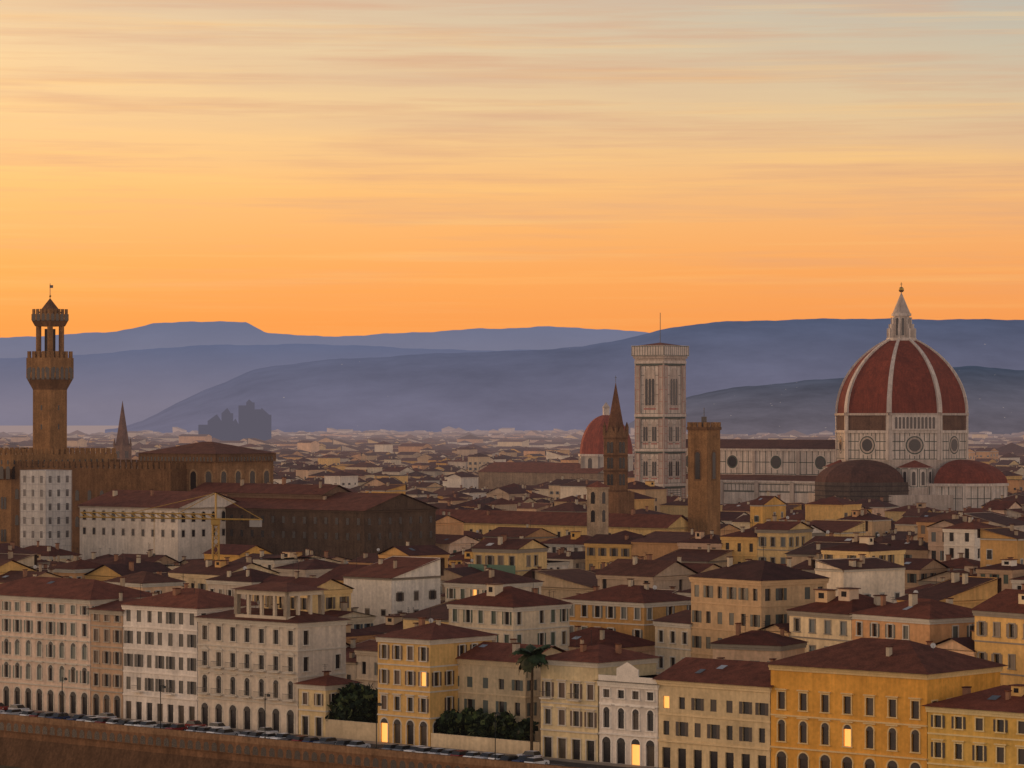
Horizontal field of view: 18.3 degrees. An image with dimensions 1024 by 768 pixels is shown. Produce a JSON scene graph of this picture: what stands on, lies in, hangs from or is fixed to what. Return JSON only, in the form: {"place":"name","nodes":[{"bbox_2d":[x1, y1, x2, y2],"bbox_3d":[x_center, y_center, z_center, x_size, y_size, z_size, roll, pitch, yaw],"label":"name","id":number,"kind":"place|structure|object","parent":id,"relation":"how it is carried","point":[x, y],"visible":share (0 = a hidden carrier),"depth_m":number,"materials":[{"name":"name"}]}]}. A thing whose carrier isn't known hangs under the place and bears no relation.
{"place":"outdoors","nodes":[
{"label":"outdoors","id":0,"kind":"place"},
{"bbox_2d":[0,426,117,434],"bbox_3d":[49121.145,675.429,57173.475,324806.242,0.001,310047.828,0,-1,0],"label":"ground","id":1,"kind":"structure","parent":0,"point":[89,430],"depth_m":16030.36,"materials":[{"name":"grey"}]},
{"bbox_2d":[79,493,261,560],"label":"tower crane","id":2,"kind":"object","parent":1,"relation":"on","point":[215,521],"visible":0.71,"depth_m":800.71,"materials":[{"name":"paint"}]},
{"bbox_2d":[198,400,270,440],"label":"distant courthouse","id":3,"kind":"structure","parent":1,"relation":"on","point":[252,422],"depth_m":4579.62,"materials":[{"name":"grey"}]},
{"bbox_2d":[0,713,578,767],"bbox_3d":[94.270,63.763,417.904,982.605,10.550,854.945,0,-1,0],"label":"embankment wall","id":4,"kind":"structure","parent":1,"relation":"on","point":[20,749],"depth_m":553.29,"materials":[{"name":"stone"}]},
{"bbox_2d":[4,710,659,767],"bbox_3d":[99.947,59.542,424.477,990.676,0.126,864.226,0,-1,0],"label":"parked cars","id":5,"kind":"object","parent":1,"relation":"on","point":[569,762],"depth_m":511.24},
{"bbox_2d":[0,703,547,763],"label":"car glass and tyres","id":6,"kind":"object","parent":5,"relation":"on","point":[305,738],"visible":0.64,"depth_m":543.99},
{"bbox_2d":[0,702,548,763],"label":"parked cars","id":7,"kind":"object","parent":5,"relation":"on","point":[2,709],"visible":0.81,"depth_m":549.59,"materials":[{"name":"paint"}]},
{"bbox_2d":[325,644,554,749],"bbox_3d":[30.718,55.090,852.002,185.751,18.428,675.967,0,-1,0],"label":"tree","id":8,"kind":"object","parent":1,"relation":"on","point":[357,702],"depth_m":529.76,"materials":[{"name":"green plant"}]},
{"bbox_2d":[0,285,957,767],"bbox_3d":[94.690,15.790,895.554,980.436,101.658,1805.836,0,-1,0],"label":"landmark openings","id":9,"kind":"structure","parent":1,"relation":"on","point":[866,443],"depth_m":981.59,"materials":[{"name":"black"}]},
{"bbox_2d":[0,427,1023,767],"bbox_3d":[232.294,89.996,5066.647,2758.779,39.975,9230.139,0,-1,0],"label":"building walls","id":10,"kind":"structure","parent":1,"relation":"on","point":[374,597],"depth_m":571.90,"materials":[{"name":"paint"}]},
{"bbox_2d":[0,426,1023,712],"bbox_3d":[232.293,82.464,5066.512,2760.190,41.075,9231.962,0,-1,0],"label":"town roofs","id":11,"kind":"structure","parent":10,"relation":"on","point":[868,654],"depth_m":717.53,"materials":[{"name":"tile"}]},
{"bbox_2d":[3,481,1023,759],"bbox_3d":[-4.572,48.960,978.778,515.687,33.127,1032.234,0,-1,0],"label":"roof clutter","id":12,"kind":"object","parent":11,"relation":"on","point":[821,595],"visible":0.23,"depth_m":584.21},
{"bbox_2d":[0,447,1023,767],"bbox_3d":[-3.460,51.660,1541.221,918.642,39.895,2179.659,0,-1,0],"label":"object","id":13,"kind":"structure","parent":10,"relation":"attached to","point":[628,675],"depth_m":566.44,"materials":[{"name":"beige paint"}]},
{"bbox_2d":[2,454,1023,763],"bbox_3d":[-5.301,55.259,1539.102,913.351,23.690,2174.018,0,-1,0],"label":"window shutters","id":14,"kind":"object","parent":10,"relation":"on","point":[590,688],"visible":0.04,"depth_m":571.49,"materials":[{"name":"paint"}]},
{"bbox_2d":[4,455,1021,767],"bbox_3d":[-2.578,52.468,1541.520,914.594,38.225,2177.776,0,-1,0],"label":"windows","id":15,"kind":"structure","parent":10,"relation":"in","point":[802,757],"depth_m":555.73,"materials":[{"name":"black glass"}]},
{"bbox_2d":[382,590,850,764],"bbox_3d":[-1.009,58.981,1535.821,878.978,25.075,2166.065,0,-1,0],"label":"lit windows","id":16,"kind":"structure","parent":10,"relation":"in","point":[635,754],"depth_m":504.56,"materials":[{"name":"yellow glass"}]},
{"bbox_2d":[578,282,1008,510],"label":"cathedral","id":17,"kind":"structure","parent":1,"relation":"on","point":[662,366],"depth_m":1319.16,"materials":[{"name":"white stone"}]},
{"bbox_2d":[580,340,1007,486],"bbox_3d":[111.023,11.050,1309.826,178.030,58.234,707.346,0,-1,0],"label":"cathedral roofs","id":18,"kind":"structure","parent":17,"relation":"on","point":[913,389],"depth_m":1287.75,"materials":[{"name":"red tile"}]},
{"bbox_2d":[0,344,547,425],"bbox_3d":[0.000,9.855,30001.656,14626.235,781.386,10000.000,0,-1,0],"label":"mountain","id":19,"kind":"structure","parent":0,"point":[143,384],"depth_m":27379.05,"materials":[{"name":"blue"}]},
{"bbox_2d":[0,321,646,357],"bbox_3d":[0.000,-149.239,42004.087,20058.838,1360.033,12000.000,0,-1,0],"label":"mountain","id":20,"kind":"structure","parent":0,"point":[168,335],"depth_m":40225.88,"materials":[{"name":"blue"}]},
{"bbox_2d":[0,299,965,558],"bbox_3d":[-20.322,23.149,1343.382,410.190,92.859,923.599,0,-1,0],"label":"stone buildings","id":21,"kind":"structure","parent":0,"point":[52,451],"depth_m":979.85,"materials":[{"name":"brown stone"}]},
{"bbox_2d":[0,0,1023,337],"label":"sky","id":22,"kind":"structure","parent":0,"point":[333,168],"materials":[{"name":"orange"}]},
{"bbox_2d":[105,318,1023,432],"bbox_3d":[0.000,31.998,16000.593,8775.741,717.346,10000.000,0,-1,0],"label":"mountain","id":23,"kind":"structure","parent":0,"point":[568,388],"depth_m":13096.90,"materials":[{"name":"blue"}]},
{"bbox_2d":[628,366,1023,434],"bbox_3d":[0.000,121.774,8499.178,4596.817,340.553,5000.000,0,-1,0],"label":"hill","id":24,"kind":"structure","parent":0,"point":[995,398],"depth_m":7035.76,"materials":[{"name":"blue"}]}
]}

